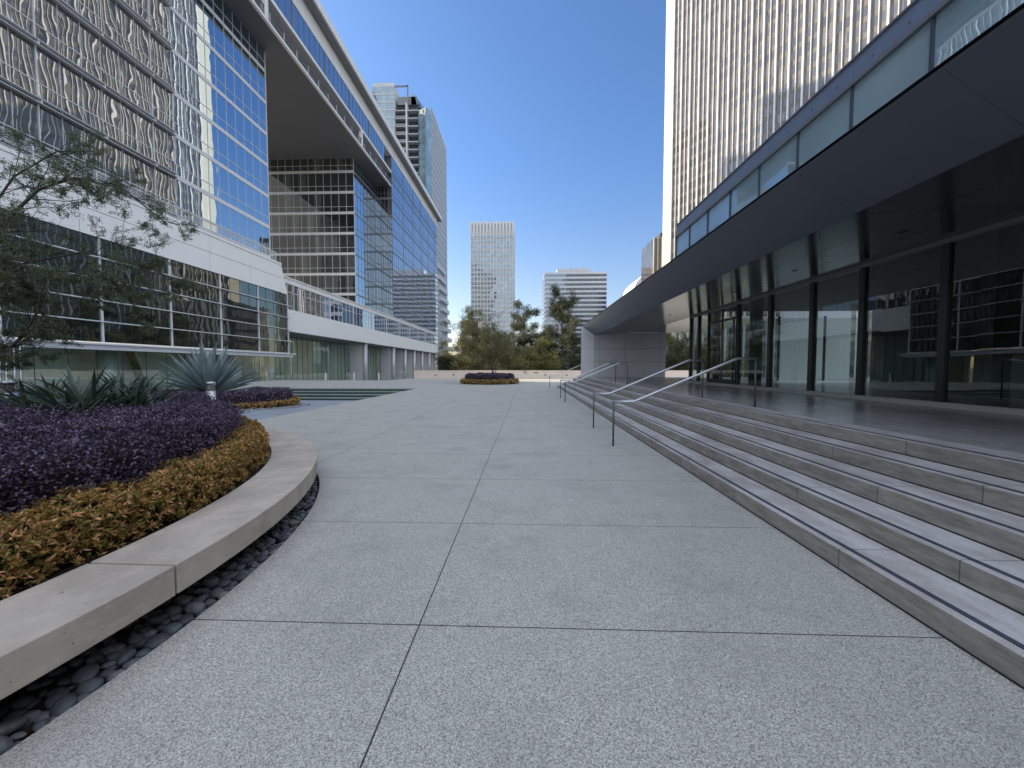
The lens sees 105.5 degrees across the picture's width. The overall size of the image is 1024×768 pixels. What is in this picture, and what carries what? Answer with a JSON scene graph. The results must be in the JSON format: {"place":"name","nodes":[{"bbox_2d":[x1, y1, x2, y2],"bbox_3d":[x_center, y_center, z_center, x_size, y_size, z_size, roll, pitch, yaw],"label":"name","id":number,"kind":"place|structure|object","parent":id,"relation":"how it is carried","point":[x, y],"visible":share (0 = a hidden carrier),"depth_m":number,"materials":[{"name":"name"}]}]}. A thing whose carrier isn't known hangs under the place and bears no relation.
{"place":"outdoors","nodes":[
{"label":"outdoors","id":0,"kind":"place"},
{"bbox_2d":[242,400,356,419],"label":"slate paving","id":1,"kind":"structure","parent":0,"point":[266,414],"depth_m":16.58,"materials":[{"name":"grey stone"}]},
{"bbox_2d":[236,403,309,410],"bbox_3d":[-13.634,1.056,18.645,6.911,0.338,6.771,0,3,2],"label":"round bed","id":2,"kind":"object","parent":1,"relation":"on","point":[299,405],"visible":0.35,"depth_m":17.96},
{"bbox_2d":[154,341,268,392],"bbox_3d":[-14.222,-0.617,18.347,4.755,2.851,4.913,0,3,2],"label":"agave","id":3,"kind":"object","parent":2,"relation":"on","point":[207,367],"visible":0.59,"depth_m":17.92,"materials":[{"name":"green plant"}]},
{"bbox_2d":[155,386,293,404],"bbox_3d":[-13.470,0.570,18.272,5.641,0.835,4.595,-1,3,-27],"label":"purple hedge","id":4,"kind":"object","parent":2,"relation":"on","point":[260,394],"visible":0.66,"depth_m":17.52,"materials":[{"name":"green plant"}]},
{"bbox_2d":[227,396,300,408],"bbox_3d":[-13.442,0.921,18.241,6.295,0.458,5.095,-1,3,-28],"label":"orange hedge","id":5,"kind":"object","parent":2,"relation":"on","point":[294,400],"visible":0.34,"depth_m":17.65,"materials":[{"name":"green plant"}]},
{"bbox_2d":[291,388,416,399],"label":"garden steps","id":6,"kind":"structure","parent":1,"relation":"on","point":[333,393],"depth_m":27.16,"materials":[{"name":"grey concrete"}]},
{"bbox_2d":[61,0,665,354],"label":"sky","id":7,"kind":"structure","parent":0,"point":[549,114],"materials":[{"name":"blue"}]},
{"bbox_2d":[469,221,514,368],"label":"ribbed tower","id":8,"kind":"structure","parent":0,"point":[492,248],"depth_m":396.36,"materials":[{"name":"grey paint"}]},
{"bbox_2d":[0,379,1023,767],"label":"plaza paving","id":9,"kind":"structure","parent":0,"point":[522,573],"depth_m":2.29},
{"bbox_2d":[0,476,318,747],"bbox_3d":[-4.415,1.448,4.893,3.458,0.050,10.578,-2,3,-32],"label":"pebble bed","id":10,"kind":"object","parent":9,"relation":"on","point":[94,654],"visible":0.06,"depth_m":2.25,"materials":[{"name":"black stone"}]},
{"bbox_2d":[0,735,13,755],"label":"pebble","id":11,"kind":"object","parent":10,"relation":"on","point":[6,743],"visible":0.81,"depth_m":1.66,"materials":[{"name":"stone"}]},
{"bbox_2d":[0,716,28,735],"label":"pebble","id":12,"kind":"object","parent":10,"relation":"on","point":[9,727],"visible":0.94,"depth_m":1.75,"materials":[{"name":"grey stone"}]},
{"bbox_2d":[44,688,68,708],"bbox_3d":[-2.254,1.559,1.926,0.080,0.048,0.107,-10,10,-35],"label":"pebble","id":13,"kind":"object","parent":10,"relation":"on","point":[51,699],"visible":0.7,"depth_m":1.92,"materials":[{"name":"grey stone"}]},
{"bbox_2d":[49,693,77,716],"bbox_3d":[-2.172,1.559,1.884,0.112,0.062,0.097,14,26,38],"label":"pebble","id":14,"kind":"object","parent":10,"relation":"on","point":[60,705],"visible":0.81,"depth_m":1.87,"materials":[{"name":"grey stone"}]},
{"bbox_2d":[71,663,99,684],"bbox_3d":[-2.265,1.544,2.071,0.140,0.062,0.104,2,15,37],"label":"pebble","id":15,"kind":"object","parent":10,"relation":"on","point":[84,673],"visible":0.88,"depth_m":2.05,"materials":[{"name":"grey stone"}]},
{"bbox_2d":[75,677,104,696],"bbox_3d":[-2.163,1.555,1.995,0.124,0.072,0.107,-3,6,27],"label":"pebble","id":16,"kind":"object","parent":10,"relation":"on","point":[92,684],"visible":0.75,"depth_m":1.98,"materials":[{"name":"grey stone"}]},
{"bbox_2d":[102,643,125,655],"bbox_3d":[-2.307,1.539,2.258,0.095,0.062,0.111,3,-14,-11],"label":"pebble","id":17,"kind":"object","parent":10,"relation":"on","point":[110,648],"visible":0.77,"depth_m":2.23,"materials":[{"name":"stone"}]},
{"bbox_2d":[116,648,135,665],"bbox_3d":[-2.183,1.546,2.204,0.075,0.055,0.105,-8,11,-2],"label":"pebble","id":18,"kind":"object","parent":10,"relation":"on","point":[125,657],"visible":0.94,"depth_m":2.18,"materials":[{"name":"stone"}]},
{"bbox_2d":[143,632,171,649],"bbox_3d":[-2.112,1.535,2.320,0.131,0.073,0.113,-4,4,-44],"label":"pebble","id":19,"kind":"object","parent":10,"relation":"on","point":[153,642],"visible":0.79,"depth_m":2.29,"materials":[{"name":"grey stone"}]},
{"bbox_2d":[0,427,317,699],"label":"round planter","id":20,"kind":"object","parent":10,"relation":"on","point":[65,613],"visible":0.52,"depth_m":2.33,"materials":[{"name":"concrete"}]},
{"bbox_2d":[0,124,210,389],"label":"palo verde tree","id":21,"kind":"object","parent":20,"relation":"in","point":[110,285],"visible":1,"depth_m":4.81,"materials":[{"name":"green plant"}]},
{"bbox_2d":[0,386,248,522],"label":"purple hedge","id":22,"kind":"object","parent":20,"relation":"in","point":[40,455],"visible":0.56,"depth_m":3.09,"materials":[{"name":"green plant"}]},
{"bbox_2d":[0,373,105,417],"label":"aloe","id":23,"kind":"object","parent":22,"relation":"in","point":[21,388],"visible":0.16,"depth_m":4.51,"materials":[{"name":"green plant"}]},
{"bbox_2d":[0,361,151,418],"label":"aloe","id":24,"kind":"object","parent":22,"relation":"in","point":[91,392],"visible":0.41,"depth_m":4.39,"materials":[{"name":"green plant"}]},
{"bbox_2d":[97,368,171,398],"bbox_3d":[-5.415,0.195,5.440,1.275,0.870,1.307,-1,3,-24],"label":"aloe","id":25,"kind":"object","parent":22,"relation":"in","point":[155,388],"visible":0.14,"depth_m":5.46,"materials":[{"name":"green plant"}]},
{"bbox_2d":[86,372,192,409],"bbox_3d":[-4.840,0.222,4.891,1.166,0.767,1.300,-1,3,-21],"label":"aloe","id":26,"kind":"object","parent":22,"relation":"in","point":[144,399],"visible":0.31,"depth_m":4.85,"materials":[{"name":"green plant"}]},
{"bbox_2d":[0,413,270,598],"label":"orange hedge","id":27,"kind":"object","parent":20,"relation":"in","point":[50,537],"visible":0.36,"depth_m":2.68,"materials":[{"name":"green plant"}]},
{"bbox_2d":[162,622,182,635],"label":"pebble","id":28,"kind":"object","parent":10,"relation":"on","point":[172,628],"visible":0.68,"depth_m":2.40,"materials":[{"name":"stone"}]},
{"bbox_2d":[185,601,205,615],"bbox_3d":[-2.145,1.520,2.644,0.133,0.080,0.098,8,9,17],"label":"pebble","id":29,"kind":"object","parent":10,"relation":"on","point":[194,608],"visible":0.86,"depth_m":2.61,"materials":[{"name":"stone"}]},
{"bbox_2d":[434,311,539,374],"bbox_3d":[-2.075,-3.640,36.904,9.935,6.787,9.046,0,3,2],"label":"plaza tree","id":30,"kind":"object","parent":9,"relation":"on","point":[497,340],"visible":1,"depth_m":36.22,"materials":[{"name":"green plant"}]},
{"bbox_2d":[464,372,514,380],"bbox_3d":[-2.142,-0.671,36.986,4.840,0.929,4.856,0,3,2],"label":"purple hedge","id":31,"kind":"object","parent":9,"relation":"on","point":[490,376],"visible":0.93,"depth_m":35.20,"materials":[{"name":"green plant"}]},
{"bbox_2d":[460,378,519,383],"bbox_3d":[-2.125,-0.325,37.063,5.724,0.593,5.765,0,3,2],"label":"orange hedge","id":32,"kind":"object","parent":9,"relation":"on","point":[488,381],"visible":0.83,"depth_m":34.74,"materials":[{"name":"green plant"}]},
{"bbox_2d":[414,370,706,378],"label":"parapet wall","id":33,"kind":"structure","parent":9,"relation":"on","point":[460,374],"depth_m":51.47,"materials":[{"name":"concrete"}]},
{"bbox_2d":[557,377,1023,689],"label":"entrance steps","id":34,"kind":"structure","parent":9,"relation":"on","point":[928,532],"depth_m":3.55,"materials":[{"name":"stone"}]},
{"bbox_2d":[593,359,703,427],"bbox_3d":[3.507,0.259,10.049,2.806,1.785,0.052,0,3,2],"label":"handrail","id":35,"kind":"object","parent":34,"relation":"on","point":[657,373],"visible":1,"depth_m":10.01,"materials":[{"name":"silver metal"}]},
{"bbox_2d":[612,357,757,445],"bbox_3d":[3.422,0.361,7.753,2.806,1.785,0.052,0,3,2],"label":"handrail","id":36,"kind":"object","parent":34,"relation":"on","point":[689,378],"visible":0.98,"depth_m":7.71,"materials":[{"name":"silver metal"}]},
{"bbox_2d":[542,268,606,366],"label":"banded tower","id":37,"kind":"structure","parent":0,"point":[588,286],"depth_m":345.02,"materials":[{"name":"grey paint"}]},
{"bbox_2d":[641,233,661,281],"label":"dark tower","id":38,"kind":"structure","parent":0,"point":[651,260],"depth_m":246.75,"materials":[{"name":"brown glass"}]},
{"label":"ground","id":39,"kind":"structure","parent":0,"visible":0},
{"bbox_2d":[372,83,452,369],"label":"glass tower","id":40,"kind":"structure","parent":39,"relation":"on","point":[412,122],"depth_m":204.16,"materials":[{"name":"grey glass"}]},
{"bbox_2d":[372,86,394,94],"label":"window","id":41,"kind":"structure","parent":40,"relation":"in","point":[384,90],"depth_m":200.98,"materials":[{"name":"teal glass"}]},
{"bbox_2d":[437,354,454,369],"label":"clipped hedge","id":42,"kind":"object","parent":39,"relation":"on","point":[444,364],"visible":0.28,"depth_m":55.85,"materials":[{"name":"green plant"}]},
{"bbox_2d":[435,342,481,369],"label":"broadleaf tree","id":43,"kind":"object","parent":39,"relation":"on","point":[458,366],"visible":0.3,"depth_m":55.48,"materials":[{"name":"green plant"}]},
{"bbox_2d":[434,305,494,368],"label":"evergreen tree","id":44,"kind":"object","parent":39,"relation":"on","point":[469,312],"visible":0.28,"depth_m":59.19,"materials":[{"name":"green plant"}]},
{"bbox_2d":[453,316,525,369],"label":"broadleaf tree","id":45,"kind":"object","parent":39,"relation":"on","point":[459,342],"visible":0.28,"depth_m":56.34,"materials":[{"name":"green plant"}]},
{"bbox_2d":[495,296,561,368],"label":"evergreen tree","id":46,"kind":"object","parent":39,"relation":"on","point":[522,321],"visible":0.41,"depth_m":60.97,"materials":[{"name":"green plant"}]},
{"bbox_2d":[504,336,567,369],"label":"broadleaf tree","id":47,"kind":"object","parent":39,"relation":"on","point":[541,343],"visible":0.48,"depth_m":55.21,"materials":[{"name":"green plant"}]},
{"bbox_2d":[521,281,584,369],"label":"evergreen tree","id":48,"kind":"object","parent":39,"relation":"on","point":[558,310],"visible":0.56,"depth_m":58.37,"materials":[{"name":"green plant"}]},
{"bbox_2d":[544,316,580,369],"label":"evergreen tree","id":49,"kind":"object","parent":39,"relation":"on","point":[577,350],"visible":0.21,"depth_m":55.90,"materials":[{"name":"green plant"}]},
{"bbox_2d":[468,358,761,376],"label":"shrub row","id":50,"kind":"object","parent":39,"relation":"on","point":[743,365],"visible":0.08,"depth_m":54.40,"materials":[{"name":"green plant"}]},
{"bbox_2d":[627,312,726,376],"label":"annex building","id":51,"kind":"structure","parent":39,"relation":"on","point":[704,337],"depth_m":125.23,"materials":[{"name":"grey concrete"}]},
{"bbox_2d":[665,333,706,369],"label":"evergreen tree","id":52,"kind":"object","parent":39,"relation":"on","point":[678,356],"visible":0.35,"depth_m":54.35,"materials":[{"name":"green plant"}]},
{"bbox_2d":[665,328,706,369],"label":"broadleaf tree","id":53,"kind":"object","parent":39,"relation":"on","point":[670,340],"visible":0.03,"depth_m":57.17,"materials":[{"name":"green plant"}]},
{"bbox_2d":[665,328,747,376],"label":"evergreen tree","id":54,"kind":"object","parent":39,"relation":"on","point":[704,344],"visible":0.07,"depth_m":60.96,"materials":[{"name":"green plant"}]},
{"bbox_2d":[662,0,912,377],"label":"skyscraper","id":55,"kind":"structure","parent":39,"relation":"on","point":[744,79],"depth_m":124.74,"materials":[{"name":"white concrete"}]},
{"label":"podium base","id":56,"kind":"structure","parent":0,"visible":0},
{"bbox_2d":[588,377,1023,454],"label":"podium floor","id":57,"kind":"structure","parent":56,"relation":"on","point":[998,431],"depth_m":6.81,"materials":[{"name":"stone"}]},
{"bbox_2d":[581,0,1023,415],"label":"pavilion","id":58,"kind":"structure","parent":57,"relation":"on","point":[880,175],"depth_m":8.55,"materials":[{"name":"metal"}]},
{"bbox_2d":[675,228,688,256],"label":"upper window","id":59,"kind":"structure","parent":58,"relation":"in","point":[682,241],"depth_m":20.48,"materials":[{"name":"blue glass"}]},
{"bbox_2d":[688,318,693,380],"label":"window","id":60,"kind":"structure","parent":58,"relation":"in","point":[691,331],"depth_m":19.36,"materials":[{"name":"black glass"}]},
{"bbox_2d":[689,213,706,246],"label":"upper window","id":61,"kind":"structure","parent":58,"relation":"in","point":[698,230],"depth_m":18.57,"materials":[{"name":"blue glass"}]},
{"bbox_2d":[696,316,701,380],"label":"window","id":62,"kind":"structure","parent":58,"relation":"in","point":[699,325],"depth_m":18.46,"materials":[{"name":"black glass"}]},
{"bbox_2d":[706,194,728,234],"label":"upper window","id":63,"kind":"structure","parent":58,"relation":"in","point":[718,214],"depth_m":16.64,"materials":[{"name":"blue glass"}]},
{"bbox_2d":[706,305,737,384],"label":"door","id":64,"kind":"structure","parent":58,"relation":"in","point":[725,381],"depth_m":16.45,"materials":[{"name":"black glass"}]},
{"bbox_2d":[735,304,741,384],"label":"window","id":65,"kind":"structure","parent":58,"relation":"in","point":[738,312],"depth_m":15.03,"materials":[{"name":"black glass"}]},
{"bbox_2d":[729,169,757,217],"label":"upper window","id":66,"kind":"structure","parent":58,"relation":"in","point":[746,191],"depth_m":14.72,"materials":[{"name":"blue glass"}]},
{"bbox_2d":[766,295,774,386],"label":"column","id":67,"kind":"structure","parent":58,"relation":"in","point":[771,298],"depth_m":13.06,"materials":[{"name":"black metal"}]},
{"bbox_2d":[757,136,796,196],"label":"upper window","id":68,"kind":"structure","parent":58,"relation":"in","point":[782,163],"depth_m":12.73,"materials":[{"name":"blue glass"}]},
{"bbox_2d":[776,316,780,380],"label":"window","id":69,"kind":"structure","parent":58,"relation":"in","point":[779,317],"depth_m":19.26,"materials":[{"name":"metal"}]},
{"bbox_2d":[806,282,818,390],"label":"column","id":70,"kind":"structure","parent":58,"relation":"in","point":[814,287],"depth_m":11.13,"materials":[{"name":"black metal"}]},
{"bbox_2d":[796,90,849,168],"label":"upper window","id":71,"kind":"structure","parent":58,"relation":"in","point":[832,123],"depth_m":10.74,"materials":[{"name":"grey glass"}]},
{"bbox_2d":[822,316,826,380],"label":"window","id":72,"kind":"structure","parent":58,"relation":"in","point":[825,317],"depth_m":19.20,"materials":[{"name":"metal"}]},
{"bbox_2d":[855,267,870,394],"label":"column","id":73,"kind":"structure","parent":58,"relation":"in","point":[865,273],"depth_m":9.47,"materials":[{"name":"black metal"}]},
{"bbox_2d":[849,21,930,129],"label":"upper window","id":74,"kind":"structure","parent":58,"relation":"in","point":[909,63],"depth_m":8.76,"materials":[{"name":"grey glass"}]},
{"bbox_2d":[934,242,957,401],"label":"column","id":75,"kind":"structure","parent":58,"relation":"in","point":[945,312],"depth_m":7.59,"materials":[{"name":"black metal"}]},
{"bbox_2d":[928,0,1023,71],"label":"upper window","id":76,"kind":"structure","parent":58,"relation":"in","point":[961,21],"depth_m":7.36,"materials":[{"name":"grey glass"}]},
{"label":"forecourt paving","id":77,"kind":"structure","parent":0,"visible":0},
{"bbox_2d":[0,0,441,391],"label":"office building","id":78,"kind":"structure","parent":77,"relation":"on","point":[259,140],"depth_m":45.52,"materials":[{"name":"white concrete"}]},
{"bbox_2d":[0,0,176,135],"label":"window","id":79,"kind":"structure","parent":78,"relation":"in","point":[43,23],"depth_m":32.35,"materials":[{"name":"grey glass"}]},
{"bbox_2d":[0,23,178,177],"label":"window","id":80,"kind":"structure","parent":78,"relation":"in","point":[27,70],"depth_m":31.64,"materials":[{"name":"grey glass"}]},
{"bbox_2d":[0,84,179,219],"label":"window","id":81,"kind":"structure","parent":78,"relation":"in","point":[16,110],"depth_m":31.09,"materials":[{"name":"grey glass"}]},
{"bbox_2d":[52,0,174,92],"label":"window","id":82,"kind":"structure","parent":78,"relation":"in","point":[107,19],"depth_m":35.32,"materials":[{"name":"grey glass"}]},
{"bbox_2d":[0,313,288,352],"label":"window","id":83,"kind":"structure","parent":78,"relation":"in","point":[87,331],"depth_m":32.71,"materials":[{"name":"black glass"}]},
{"bbox_2d":[115,0,173,49],"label":"window","id":84,"kind":"structure","parent":78,"relation":"in","point":[153,15],"depth_m":37.96,"materials":[{"name":"grey glass"}]},
{"bbox_2d":[0,262,290,329],"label":"window","id":85,"kind":"structure","parent":78,"relation":"in","point":[184,305],"depth_m":36.98,"materials":[{"name":"black glass"}]},
{"bbox_2d":[0,210,291,306],"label":"window","id":86,"kind":"structure","parent":78,"relation":"in","point":[208,278],"depth_m":32.78,"materials":[{"name":"black glass"}]},
{"bbox_2d":[0,289,292,341],"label":"window","id":87,"kind":"structure","parent":78,"relation":"in","point":[120,315],"depth_m":33.87,"materials":[{"name":"black glass"}]},
{"bbox_2d":[0,234,292,318],"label":"window","id":88,"kind":"structure","parent":78,"relation":"in","point":[218,296],"depth_m":34.61,"materials":[{"name":"black glass"}]},
{"bbox_2d":[168,0,265,103],"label":"window","id":89,"kind":"structure","parent":78,"relation":"in","point":[193,13],"depth_m":46.39,"materials":[{"name":"blue glass"}]},
{"bbox_2d":[168,7,266,135],"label":"window","id":90,"kind":"structure","parent":78,"relation":"in","point":[188,47],"depth_m":45.51,"materials":[{"name":"blue glass"}]},
{"bbox_2d":[170,50,267,166],"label":"window","id":91,"kind":"structure","parent":78,"relation":"in","point":[190,88],"depth_m":45.66,"materials":[{"name":"blue glass"}]},
{"bbox_2d":[172,94,267,197],"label":"window","id":92,"kind":"structure","parent":78,"relation":"in","point":[192,129],"depth_m":45.82,"materials":[{"name":"blue glass"}]},
{"bbox_2d":[173,136,268,228],"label":"window","id":93,"kind":"structure","parent":78,"relation":"in","point":[195,170],"depth_m":45.97,"materials":[{"name":"blue glass"}]},
{"bbox_2d":[175,179,269,257],"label":"window","id":94,"kind":"structure","parent":78,"relation":"in","point":[188,198],"depth_m":46.28,"materials":[{"name":"blue glass"}]},
{"bbox_2d":[200,0,264,72],"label":"window","id":95,"kind":"structure","parent":78,"relation":"in","point":[218,8],"depth_m":48.94,"materials":[{"name":"blue glass"}]},
{"bbox_2d":[274,0,291,25],"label":"window","id":96,"kind":"structure","parent":78,"relation":"in","point":[285,6],"depth_m":53.44,"materials":[{"name":"blue glass"}]},
{"bbox_2d":[285,283,298,311],"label":"window","id":97,"kind":"structure","parent":78,"relation":"in","point":[292,291],"depth_m":54.93,"materials":[{"name":"grey glass"}]},
{"bbox_2d":[291,0,324,73],"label":"window","id":98,"kind":"structure","parent":78,"relation":"in","point":[299,25],"depth_m":58.57,"materials":[{"name":"blue glass"}]},
{"bbox_2d":[268,158,352,173],"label":"window","id":99,"kind":"structure","parent":78,"relation":"in","point":[338,165],"depth_m":82.34,"materials":[{"name":"grey glass"}]},
{"bbox_2d":[269,194,353,214],"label":"window","id":100,"kind":"structure","parent":78,"relation":"in","point":[297,204],"depth_m":82.70,"materials":[{"name":"grey glass"}]},
{"bbox_2d":[269,173,353,194],"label":"window","id":101,"kind":"structure","parent":78,"relation":"in","point":[321,183],"depth_m":82.50,"materials":[{"name":"grey glass"}]},
{"bbox_2d":[270,214,353,235],"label":"window","id":102,"kind":"structure","parent":78,"relation":"in","point":[328,224],"depth_m":82.88,"materials":[{"name":"grey glass"}]},
{"bbox_2d":[270,235,354,255],"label":"window","id":103,"kind":"structure","parent":78,"relation":"in","point":[283,245],"depth_m":83.07,"materials":[{"name":"grey glass"}]},
{"bbox_2d":[271,255,354,275],"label":"window","id":104,"kind":"structure","parent":78,"relation":"in","point":[304,265],"depth_m":83.23,"materials":[{"name":"grey glass"}]},
{"bbox_2d":[298,287,329,318],"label":"window","id":105,"kind":"structure","parent":78,"relation":"in","point":[311,303],"depth_m":60.34,"materials":[{"name":"grey glass"}]},
{"bbox_2d":[287,275,355,295],"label":"window","id":106,"kind":"structure","parent":78,"relation":"in","point":[342,285],"depth_m":83.29,"materials":[{"name":"grey glass"}]},
{"bbox_2d":[324,51,348,108],"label":"window","id":107,"kind":"structure","parent":78,"relation":"in","point":[332,75],"depth_m":67.52,"materials":[{"name":"blue glass"}]},
{"bbox_2d":[329,298,352,324],"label":"window","id":108,"kind":"structure","parent":78,"relation":"in","point":[339,311],"depth_m":69.12,"materials":[{"name":"blue glass"}]},
{"bbox_2d":[349,90,368,137],"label":"window","id":109,"kind":"structure","parent":78,"relation":"in","point":[354,108],"depth_m":76.36,"materials":[{"name":"blue glass"}]},
{"bbox_2d":[353,306,371,328],"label":"window","id":110,"kind":"structure","parent":78,"relation":"in","point":[362,318],"depth_m":77.92,"materials":[{"name":"blue glass"}]},
{"bbox_2d":[354,194,377,233],"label":"window","id":111,"kind":"structure","parent":78,"relation":"in","point":[362,211],"depth_m":88.23,"materials":[{"name":"blue glass"}]},
{"bbox_2d":[354,173,377,216],"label":"window","id":112,"kind":"structure","parent":78,"relation":"in","point":[363,193],"depth_m":88.21,"materials":[{"name":"blue glass"}]},
{"bbox_2d":[354,160,377,198],"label":"window","id":113,"kind":"structure","parent":78,"relation":"in","point":[359,172],"depth_m":88.19,"materials":[{"name":"black glass"}]},
{"bbox_2d":[355,255,378,286],"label":"window","id":114,"kind":"structure","parent":78,"relation":"in","point":[364,270],"depth_m":88.83,"materials":[{"name":"blue glass"}]},
{"bbox_2d":[355,235,378,269],"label":"window","id":115,"kind":"structure","parent":78,"relation":"in","point":[363,250],"depth_m":88.81,"materials":[{"name":"blue glass"}]},
{"bbox_2d":[355,215,378,251],"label":"window","id":116,"kind":"structure","parent":78,"relation":"in","point":[363,231],"depth_m":88.79,"materials":[{"name":"blue glass"}]},
{"bbox_2d":[356,275,378,304],"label":"window","id":117,"kind":"structure","parent":78,"relation":"in","point":[365,289],"depth_m":89.30,"materials":[{"name":"blue glass"}]},
{"bbox_2d":[368,120,383,159],"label":"window","id":118,"kind":"structure","parent":78,"relation":"in","point":[374,138],"depth_m":84.97,"materials":[{"name":"blue glass"}]},
{"bbox_2d":[371,313,386,332],"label":"window","id":119,"kind":"structure","parent":78,"relation":"in","point":[378,322],"depth_m":86.86,"materials":[{"name":"blue glass"}]},
{"bbox_2d":[377,173,391,199],"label":"window","id":120,"kind":"structure","parent":78,"relation":"in","point":[383,192],"depth_m":95.19,"materials":[{"name":"black glass"}]},
{"bbox_2d":[378,235,391,252],"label":"window","id":121,"kind":"structure","parent":78,"relation":"in","point":[384,241],"depth_m":95.77,"materials":[{"name":"blue glass"}]},
{"bbox_2d":[378,217,391,234],"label":"window","id":122,"kind":"structure","parent":78,"relation":"in","point":[384,223],"depth_m":95.56,"materials":[{"name":"blue glass"}]},
{"bbox_2d":[378,199,391,216],"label":"window","id":123,"kind":"structure","parent":78,"relation":"in","point":[384,206],"depth_m":95.38,"materials":[{"name":"grey glass"}]},
{"bbox_2d":[379,288,392,304],"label":"window","id":124,"kind":"structure","parent":78,"relation":"in","point":[385,294],"depth_m":96.33,"materials":[{"name":"blue glass"}]},
{"bbox_2d":[379,270,392,287],"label":"window","id":125,"kind":"structure","parent":78,"relation":"in","point":[385,276],"depth_m":96.15,"materials":[{"name":"blue glass"}]},
{"bbox_2d":[379,252,392,269],"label":"window","id":126,"kind":"structure","parent":78,"relation":"in","point":[385,259],"depth_m":95.96,"materials":[{"name":"blue glass"}]},
{"bbox_2d":[386,318,398,335],"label":"window","id":127,"kind":"structure","parent":78,"relation":"in","point":[392,327],"depth_m":95.96,"materials":[{"name":"grey glass"}]},
{"bbox_2d":[391,181,436,254],"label":"window","id":128,"kind":"structure","parent":78,"relation":"in","point":[397,197],"depth_m":112.50,"materials":[{"name":"blue glass"}]},
{"bbox_2d":[391,172,436,242],"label":"window","id":129,"kind":"structure","parent":78,"relation":"in","point":[394,180],"depth_m":111.61,"materials":[{"name":"blue glass"}]},
{"bbox_2d":[391,156,436,236],"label":"window","id":130,"kind":"structure","parent":78,"relation":"in","point":[395,170],"depth_m":111.61,"materials":[{"name":"blue glass"}]},
{"bbox_2d":[392,235,436,289],"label":"window","id":131,"kind":"structure","parent":78,"relation":"in","point":[398,249],"depth_m":112.68,"materials":[{"name":"blue glass"}]},
{"bbox_2d":[392,218,436,277],"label":"window","id":132,"kind":"structure","parent":78,"relation":"in","point":[397,231],"depth_m":112.49,"materials":[{"name":"blue glass"}]},
{"bbox_2d":[392,200,436,265],"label":"window","id":133,"kind":"structure","parent":78,"relation":"in","point":[397,214],"depth_m":112.57,"materials":[{"name":"blue glass"}]},
{"bbox_2d":[392,252,437,301],"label":"window","id":134,"kind":"structure","parent":78,"relation":"in","point":[399,266],"depth_m":112.71,"materials":[{"name":"blue glass"}]},
{"bbox_2d":[393,305,437,335],"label":"window","id":135,"kind":"structure","parent":78,"relation":"in","point":[399,313],"depth_m":113.79,"materials":[{"name":"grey glass"}]},
{"bbox_2d":[393,288,437,324],"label":"window","id":136,"kind":"structure","parent":78,"relation":"in","point":[400,300],"depth_m":113.76,"materials":[{"name":"grey glass"}]},
{"bbox_2d":[393,270,437,313],"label":"window","id":137,"kind":"structure","parent":78,"relation":"in","point":[400,283],"depth_m":112.74,"materials":[{"name":"grey glass"}]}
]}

